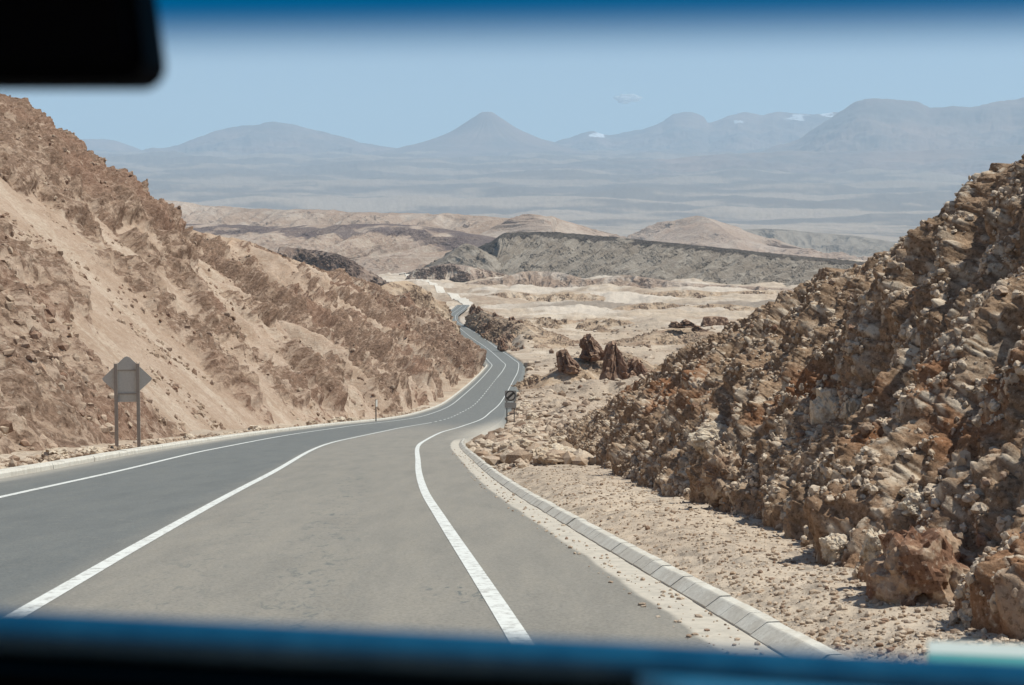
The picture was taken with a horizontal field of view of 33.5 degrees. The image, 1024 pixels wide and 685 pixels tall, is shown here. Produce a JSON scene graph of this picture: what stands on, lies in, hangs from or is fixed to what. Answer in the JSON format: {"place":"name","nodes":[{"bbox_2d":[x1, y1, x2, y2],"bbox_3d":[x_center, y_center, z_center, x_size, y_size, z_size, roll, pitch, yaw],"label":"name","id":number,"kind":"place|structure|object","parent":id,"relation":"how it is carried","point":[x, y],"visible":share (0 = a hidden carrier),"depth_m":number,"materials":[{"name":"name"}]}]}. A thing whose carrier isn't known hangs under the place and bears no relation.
{"place":"outdoors","nodes":[
{"label":"outdoors","id":0,"kind":"place"},
{"bbox_2d":[79,139,140,151],"bbox_3d":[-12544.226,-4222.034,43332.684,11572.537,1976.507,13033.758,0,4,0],"label":"mountain range","id":1,"kind":"structure","parent":0,"point":[107,145],"depth_m":42528.56,"materials":[{"name":"blue stone"}]},
{"bbox_2d":[0,94,486,453],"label":"hillside","id":2,"kind":"structure","parent":0,"point":[242,393],"depth_m":147.51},
{"bbox_2d":[0,95,485,453],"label":"hill stones","id":3,"kind":"object","parent":2,"relation":"on","point":[6,427],"visible":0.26,"depth_m":100.87,"materials":[{"name":"brown stone"}]},
{"bbox_2d":[185,223,495,274],"bbox_3d":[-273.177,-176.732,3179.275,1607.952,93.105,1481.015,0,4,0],"label":"mesa ridge","id":4,"kind":"structure","parent":0,"point":[378,249],"depth_m":2858.22,"materials":[{"name":"beige stone"}]},
{"bbox_2d":[0,305,770,648],"bbox_3d":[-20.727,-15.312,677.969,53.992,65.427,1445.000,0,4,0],"label":"road","id":5,"kind":"structure","parent":0,"point":[348,533],"depth_m":18.94,"materials":[{"name":"grey asphalt"}]},
{"bbox_2d":[16,422,431,610],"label":"road marking","id":6,"kind":"structure","parent":5,"relation":"on","point":[48,596],"depth_m":17.69,"materials":[{"name":"paint"}]},
{"bbox_2d":[0,364,486,478],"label":"kerb","id":7,"kind":"structure","parent":5,"relation":"on","point":[26,469],"depth_m":56.59,"materials":[{"name":"concrete"}]},
{"bbox_2d":[0,309,491,497],"bbox_3d":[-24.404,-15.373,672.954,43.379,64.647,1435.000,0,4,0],"label":"road marking","id":8,"kind":"object","parent":5,"relation":"on","point":[170,458],"visible":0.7,"depth_m":43.58,"materials":[{"name":"paint"}]},
{"bbox_2d":[415,310,528,636],"bbox_3d":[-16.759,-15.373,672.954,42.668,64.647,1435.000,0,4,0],"label":"road marking","id":9,"kind":"structure","parent":5,"relation":"on","point":[507,619],"depth_m":15.91,"materials":[{"name":"paint"}]},
{"bbox_2d":[0,0,1023,684],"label":"car","id":10,"kind":"object","parent":5,"relation":"on","point":[80,44],"visible":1,"depth_m":0.46,"materials":[{"name":"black glass"}]},
{"bbox_2d":[452,449,760,648],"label":"gravel","id":11,"kind":"structure","parent":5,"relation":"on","point":[642,604],"depth_m":14.08,"materials":[{"name":"beige gravel"}]},
{"bbox_2d":[459,438,838,652],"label":"kerb","id":12,"kind":"structure","parent":5,"relation":"on","point":[765,629],"depth_m":14.03,"materials":[{"name":"concrete"}]},
{"bbox_2d":[165,200,625,237],"bbox_3d":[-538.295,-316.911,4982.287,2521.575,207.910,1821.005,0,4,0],"label":"mesa ridge","id":13,"kind":"structure","parent":0,"point":[194,213],"depth_m":4775.31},
{"bbox_2d":[405,273,472,306],"bbox_3d":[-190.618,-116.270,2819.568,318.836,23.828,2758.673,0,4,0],"label":"track","id":14,"kind":"structure","parent":0,"point":[463,301],"depth_m":1571.60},
{"bbox_2d":[0,148,1023,656],"bbox_3d":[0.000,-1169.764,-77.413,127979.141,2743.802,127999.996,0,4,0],"label":"ground","id":15,"kind":"structure","parent":0,"point":[882,204],"depth_m":17098.99,"materials":[{"name":"beige sand"}]},
{"bbox_2d":[39,455,59,462],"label":"boulder","id":16,"kind":"object","parent":15,"relation":"on","point":[50,458],"visible":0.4,"depth_m":47.37,"materials":[{"name":"beige stone"}]},
{"bbox_2d":[44,447,67,457],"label":"boulder","id":17,"kind":"object","parent":15,"relation":"on","point":[62,451],"visible":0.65,"depth_m":51.11,"materials":[{"name":"beige stone"}]},
{"bbox_2d":[80,448,103,454],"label":"boulder","id":18,"kind":"object","parent":15,"relation":"on","point":[93,451],"visible":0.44,"depth_m":54.02,"materials":[{"name":"beige stone"}]},
{"bbox_2d":[82,446,107,451],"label":"boulder","id":19,"kind":"object","parent":15,"relation":"on","point":[94,447],"visible":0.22,"depth_m":55.48,"materials":[{"name":"beige stone"}]},
{"bbox_2d":[114,446,129,450],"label":"boulder","id":20,"kind":"object","parent":15,"relation":"on","point":[119,448],"visible":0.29,"depth_m":59.20,"materials":[{"name":"beige stone"}]},
{"bbox_2d":[102,356,151,446],"bbox_3d":[-13.957,2.253,61.683,1.780,3.510,0.119,0,4,-6],"label":"road sign","id":21,"kind":"object","parent":15,"relation":"on","point":[126,379],"visible":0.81,"depth_m":61.65,"materials":[{"name":"metal"}]},
{"bbox_2d":[152,440,164,444],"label":"boulder","id":22,"kind":"object","parent":15,"relation":"on","point":[154,442],"visible":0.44,"depth_m":68.03,"materials":[{"name":"beige stone"}]},
{"bbox_2d":[183,434,193,438],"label":"boulder","id":23,"kind":"object","parent":15,"relation":"on","point":[187,435],"visible":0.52,"depth_m":81.38,"materials":[{"name":"beige stone"}]},
{"bbox_2d":[0,406,429,468],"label":"gravel","id":24,"kind":"structure","parent":15,"relation":"on","point":[13,461],"depth_m":59.62,"materials":[{"name":"beige gravel"}]},
{"bbox_2d":[245,425,261,431],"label":"boulder","id":25,"kind":"object","parent":15,"relation":"on","point":[254,427],"visible":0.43,"depth_m":100.30,"materials":[{"name":"beige stone"}]},
{"bbox_2d":[141,122,395,153],"bbox_3d":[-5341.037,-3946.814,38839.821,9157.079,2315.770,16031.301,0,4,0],"label":"volcano","id":26,"kind":"structure","parent":15,"relation":"on","point":[265,137],"depth_m":38006.12},
{"bbox_2d":[306,420,317,424],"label":"boulder","id":27,"kind":"object","parent":15,"relation":"on","point":[312,422],"visible":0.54,"depth_m":129.84,"materials":[{"name":"beige stone"}]},
{"bbox_2d":[277,247,388,285],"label":"dark crag","id":28,"kind":"structure","parent":15,"relation":"on","point":[327,261],"depth_m":1798.84,"materials":[{"name":"grey stone"}]},
{"bbox_2d":[328,418,337,422],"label":"boulder","id":29,"kind":"object","parent":15,"relation":"on","point":[333,420],"visible":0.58,"depth_m":143.66,"materials":[{"name":"beige stone"}]},
{"bbox_2d":[335,416,345,421],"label":"boulder","id":30,"kind":"object","parent":15,"relation":"on","point":[341,419],"visible":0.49,"depth_m":148.97,"materials":[{"name":"beige stone"}]},
{"bbox_2d":[346,417,357,420],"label":"boulder","id":31,"kind":"object","parent":15,"relation":"on","point":[351,419],"visible":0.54,"depth_m":153.56,"materials":[{"name":"beige stone"}]},
{"bbox_2d":[375,399,377,420],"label":"marker post","id":32,"kind":"object","parent":15,"relation":"on","point":[376,404],"visible":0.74,"depth_m":152.71,"materials":[{"name":"white plastic"}]},
{"bbox_2d":[381,281,460,334],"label":"roadside knoll","id":33,"kind":"structure","parent":15,"relation":"on","point":[420,296],"depth_m":710.07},
{"bbox_2d":[406,243,501,273],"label":"grey mound","id":34,"kind":"object","parent":15,"relation":"on","point":[469,255],"visible":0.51,"depth_m":2419.47,"materials":[{"name":"grey stone"}]},
{"bbox_2d":[405,263,508,281],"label":"dark crag","id":35,"kind":"structure","parent":15,"relation":"on","point":[454,272],"depth_m":2193.32,"materials":[{"name":"grey stone"}]},
{"bbox_2d":[372,112,607,157],"bbox_3d":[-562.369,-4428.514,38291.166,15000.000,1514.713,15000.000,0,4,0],"label":"volcano","id":36,"kind":"structure","parent":15,"relation":"on","point":[486,134],"depth_m":36899.40},
{"bbox_2d":[505,391,515,422],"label":"road sign","id":37,"kind":"object","parent":15,"relation":"on","point":[510,395],"visible":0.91,"depth_m":138.59,"materials":[{"name":"grey metal"}]},
{"bbox_2d":[464,310,579,350],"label":"roadside knoll","id":38,"kind":"structure","parent":15,"relation":"on","point":[486,325],"depth_m":661.08,"materials":[{"name":"beige stone"}]},
{"bbox_2d":[469,304,475,314],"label":"rock tooth","id":39,"kind":"object","parent":38,"relation":"on","point":[472,308],"visible":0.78,"depth_m":879.49},
{"bbox_2d":[475,306,482,313],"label":"rock tooth","id":40,"kind":"object","parent":38,"relation":"on","point":[478,309],"visible":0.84,"depth_m":869.66},
{"bbox_2d":[497,338,508,351],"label":"rock tooth","id":41,"kind":"object","parent":38,"relation":"on","point":[502,346],"visible":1,"depth_m":565.27},
{"bbox_2d":[524,417,537,420],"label":"boulder","id":42,"kind":"object","parent":15,"relation":"on","point":[531,418],"visible":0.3,"depth_m":136.43,"materials":[{"name":"beige stone"}]},
{"bbox_2d":[526,412,538,417],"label":"boulder","id":43,"kind":"object","parent":15,"relation":"on","point":[532,414],"visible":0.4,"depth_m":161.55,"materials":[{"name":"beige stone"}]},
{"bbox_2d":[485,292,605,301],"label":"mound","id":44,"kind":"object","parent":15,"relation":"on","point":[563,296],"visible":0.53,"depth_m":1548.21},
{"bbox_2d":[466,374,642,471],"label":"rubble","id":45,"kind":"object","parent":15,"relation":"on","point":[518,456],"visible":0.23,"depth_m":79.17,"materials":[{"name":"stone"}]},
{"bbox_2d":[483,442,492,448],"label":"boulder","id":46,"kind":"object","parent":45,"relation":"on","point":[488,445],"visible":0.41,"depth_m":65.59,"materials":[{"name":"beige stone"}]},
{"bbox_2d":[498,438,536,452],"bbox_3d":[0.201,3.515,54.901,1.176,0.903,1.117,-2,4,-30],"label":"boulder","id":47,"kind":"object","parent":45,"relation":"on","point":[523,443],"visible":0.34,"depth_m":54.75,"materials":[{"name":"beige stone"}]},
{"bbox_2d":[520,402,531,406],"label":"boulder","id":48,"kind":"object","parent":45,"relation":"on","point":[527,404],"visible":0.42,"depth_m":257.42,"materials":[{"name":"beige stone"}]},
{"bbox_2d":[518,428,538,434],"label":"boulder","id":49,"kind":"object","parent":45,"relation":"on","point":[530,431],"visible":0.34,"depth_m":81.83,"materials":[{"name":"beige stone"}]},
{"bbox_2d":[529,446,549,456],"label":"boulder","id":50,"kind":"object","parent":45,"relation":"on","point":[540,450],"visible":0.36,"depth_m":50.50,"materials":[{"name":"beige stone"}]},
{"bbox_2d":[533,452,562,465],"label":"boulder","id":51,"kind":"object","parent":45,"relation":"on","point":[548,458],"visible":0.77,"depth_m":45.28,"materials":[{"name":"beige stone"}]},
{"bbox_2d":[542,443,565,449],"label":"boulder","id":52,"kind":"object","parent":45,"relation":"on","point":[557,446],"visible":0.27,"depth_m":53.83,"materials":[{"name":"beige stone"}]},
{"bbox_2d":[544,436,565,443],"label":"boulder","id":53,"kind":"object","parent":45,"relation":"on","point":[556,439],"visible":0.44,"depth_m":66.22,"materials":[{"name":"beige stone"}]},
{"bbox_2d":[588,396,595,401],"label":"boulder","id":54,"kind":"object","parent":45,"relation":"on","point":[591,399],"visible":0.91,"depth_m":248.68,"materials":[{"name":"beige stone"}]},
{"bbox_2d":[521,317,636,332],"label":"mound","id":55,"kind":"object","parent":15,"relation":"on","point":[602,325],"visible":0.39,"depth_m":913.21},
{"bbox_2d":[511,350,657,389],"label":"rocky mound","id":56,"kind":"object","parent":15,"relation":"on","point":[588,369],"visible":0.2,"depth_m":353.01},
{"bbox_2d":[556,348,581,373],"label":"rock pinnacle","id":57,"kind":"object","parent":56,"relation":"on","point":[567,363],"visible":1,"depth_m":349.71,"materials":[{"name":"brown stone"}]},
{"bbox_2d":[579,333,604,361],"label":"rock pinnacle","id":58,"kind":"object","parent":56,"relation":"on","point":[590,347],"visible":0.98,"depth_m":355.62,"materials":[{"name":"brown stone"}]},
{"bbox_2d":[599,340,629,380],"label":"rock pinnacle","id":59,"kind":"object","parent":56,"relation":"on","point":[614,364],"visible":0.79,"depth_m":341.19,"materials":[{"name":"brown stone"}]},
{"bbox_2d":[627,357,648,377],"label":"rock pinnacle","id":60,"kind":"object","parent":56,"relation":"on","point":[636,366],"visible":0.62,"depth_m":342.48,"materials":[{"name":"brown stone"}]},
{"bbox_2d":[524,325,715,372],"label":"scattered rocks","id":61,"kind":"object","parent":15,"relation":"on","point":[531,364],"visible":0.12,"depth_m":551.76,"materials":[{"name":"stone"}]},
{"bbox_2d":[466,271,793,290],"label":"pale hummocks","id":62,"kind":"structure","parent":15,"relation":"on","point":[547,279],"depth_m":1945.12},
{"bbox_2d":[603,327,716,345],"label":"rocky mound","id":63,"kind":"object","parent":15,"relation":"on","point":[678,336],"visible":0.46,"depth_m":642.07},
{"bbox_2d":[668,321,683,327],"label":"crag block","id":64,"kind":"structure","parent":63,"relation":"on","point":[675,324],"depth_m":647.48,"materials":[{"name":"brown stone"}]},
{"bbox_2d":[691,327,708,331],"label":"crag block","id":65,"kind":"structure","parent":63,"relation":"on","point":[696,329],"depth_m":647.45,"materials":[{"name":"brown stone"}]},
{"bbox_2d":[607,302,754,310],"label":"mound","id":66,"kind":"object","parent":15,"relation":"on","point":[662,305],"visible":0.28,"depth_m":1248.01,"materials":[{"name":"beige sand"}]},
{"bbox_2d":[680,319,700,327],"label":"crag block","id":67,"kind":"structure","parent":15,"relation":"on","point":[685,323],"depth_m":647.03,"materials":[{"name":"brown stone"}]},
{"bbox_2d":[701,316,728,326],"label":"rock ledge","id":68,"kind":"object","parent":15,"relation":"on","point":[712,320],"visible":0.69,"depth_m":862.81,"materials":[{"name":"brown stone"}]},
{"bbox_2d":[639,290,793,297],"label":"mound","id":69,"kind":"object","parent":15,"relation":"on","point":[688,293],"visible":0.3,"depth_m":1598.68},
{"bbox_2d":[696,450,743,507],"bbox_3d":[3.247,2.062,25.572,0.914,0.859,0.768,2,4,31],"label":"boulder","id":70,"kind":"object","parent":15,"relation":"on","point":[719,469],"visible":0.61,"depth_m":25.43,"materials":[{"name":"brown stone"}]},
{"bbox_2d":[497,145,1023,176],"bbox_3d":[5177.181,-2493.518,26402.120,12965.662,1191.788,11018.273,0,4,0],"label":"foothills","id":71,"kind":"structure","parent":15,"relation":"on","point":[966,162],"depth_m":26639.83,"materials":[{"name":"grey stone"}]},
{"bbox_2d":[819,533,849,562],"bbox_3d":[3.126,1.988,16.315,0.344,0.314,0.329,-1,4,-21],"label":"boulder","id":72,"kind":"object","parent":15,"relation":"on","point":[832,545],"visible":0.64,"depth_m":16.22,"materials":[{"name":"beige stone"}]},
{"bbox_2d":[0,21,1023,149],"label":"sky","id":73,"kind":"structure","parent":0,"point":[388,88],"materials":[{"name":"blue"}]},
{"bbox_2d":[613,94,642,103],"bbox_3d":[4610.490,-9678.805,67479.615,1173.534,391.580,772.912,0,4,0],"label":"cloud","id":74,"kind":"structure","parent":0,"point":[625,98],"depth_m":67328.34,"materials":[{"name":"white"}]},
{"bbox_2d":[397,231,864,286],"bbox_3d":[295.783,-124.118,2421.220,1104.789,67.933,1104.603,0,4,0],"label":"hogback ridge","id":75,"kind":"structure","parent":0,"point":[582,255],"depth_m":2299.98,"materials":[{"name":"grey stone"}]},
{"bbox_2d":[555,112,837,152],"bbox_3d":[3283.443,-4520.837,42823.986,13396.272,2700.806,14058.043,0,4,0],"label":"mountain range","id":76,"kind":"structure","parent":0,"point":[734,133],"depth_m":42040.35,"materials":[{"name":"blue stone"}]},
{"bbox_2d":[626,216,871,260],"bbox_3d":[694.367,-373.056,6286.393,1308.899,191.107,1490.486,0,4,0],"label":"pink hills","id":77,"kind":"structure","parent":0,"point":[699,230],"depth_m":6021.40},
{"bbox_2d":[503,464,1023,655],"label":"gravel","id":78,"kind":"structure","parent":0,"point":[998,639],"depth_m":15.17,"materials":[{"name":"beige gravel"}]},
{"bbox_2d":[546,154,1023,640],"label":"roadside bank","id":79,"kind":"structure","parent":0,"point":[994,335],"depth_m":20.89,"materials":[{"name":"brown stone"}]},
{"bbox_2d":[686,421,728,449],"bbox_3d":[3.394,1.628,28.872,0.837,0.573,0.694,-1,4,-18],"label":"boulder","id":80,"kind":"object","parent":79,"relation":"on","point":[704,433],"visible":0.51,"depth_m":28.68,"materials":[{"name":"beige stone"}]},
{"bbox_2d":[549,161,1023,627],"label":"bank stones","id":81,"kind":"object","parent":79,"relation":"on","point":[964,614],"visible":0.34,"depth_m":20.14,"materials":[{"name":"brown stone"}]},
{"bbox_2d":[783,494,791,511],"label":"boulder","id":82,"kind":"object","parent":79,"relation":"on","point":[786,502],"visible":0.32,"depth_m":20.04,"materials":[{"name":"brown stone"}]},
{"bbox_2d":[809,387,839,424],"bbox_3d":[4.346,1.002,23.223,0.429,0.829,0.638,-17,-3,-42],"label":"boulder","id":83,"kind":"object","parent":79,"relation":"on","point":[822,404],"visible":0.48,"depth_m":23.15,"materials":[{"name":"grey stone"}]},
{"bbox_2d":[841,398,860,421],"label":"boulder","id":84,"kind":"object","parent":79,"relation":"on","point":[851,407],"visible":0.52,"depth_m":22.11,"materials":[{"name":"grey stone"}]},
{"bbox_2d":[860,528,885,560],"bbox_3d":[3.040,1.715,14.175,0.296,0.345,0.289,-2,4,-31],"label":"boulder","id":85,"kind":"object","parent":79,"relation":"on","point":[871,548],"visible":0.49,"depth_m":14.08,"materials":[{"name":"beige stone"}]},
{"bbox_2d":[897,492,923,515],"bbox_3d":[3.528,1.431,14.918,0.305,0.242,0.288,0,4,3],"label":"boulder","id":86,"kind":"object","parent":79,"relation":"on","point":[909,504],"visible":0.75,"depth_m":14.84,"materials":[{"name":"beige stone"}]},
{"bbox_2d":[898,483,922,497],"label":"boulder","id":87,"kind":"object","parent":79,"relation":"on","point":[911,488],"visible":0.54,"depth_m":16.15,"materials":[{"name":"beige stone"}]},
{"bbox_2d":[864,525,976,605],"bbox_3d":[3.190,1.893,13.263,0.903,0.997,1.094,1,4,15],"label":"boulder","id":88,"kind":"object","parent":79,"relation":"on","point":[912,566],"visible":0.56,"depth_m":12.90,"materials":[{"name":"brown stone"}]},
{"bbox_2d":[744,229,894,256],"bbox_3d":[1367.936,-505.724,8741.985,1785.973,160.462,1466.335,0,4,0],"label":"dark hills","id":89,"kind":"structure","parent":0,"point":[857,246],"depth_m":8392.89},
{"bbox_2d":[761,97,1023,152],"bbox_3d":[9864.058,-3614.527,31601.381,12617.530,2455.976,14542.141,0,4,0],"label":"mountain range","id":90,"kind":"structure","parent":0,"point":[877,124],"depth_m":31239.87,"materials":[{"name":"blue stone"}]}
]}

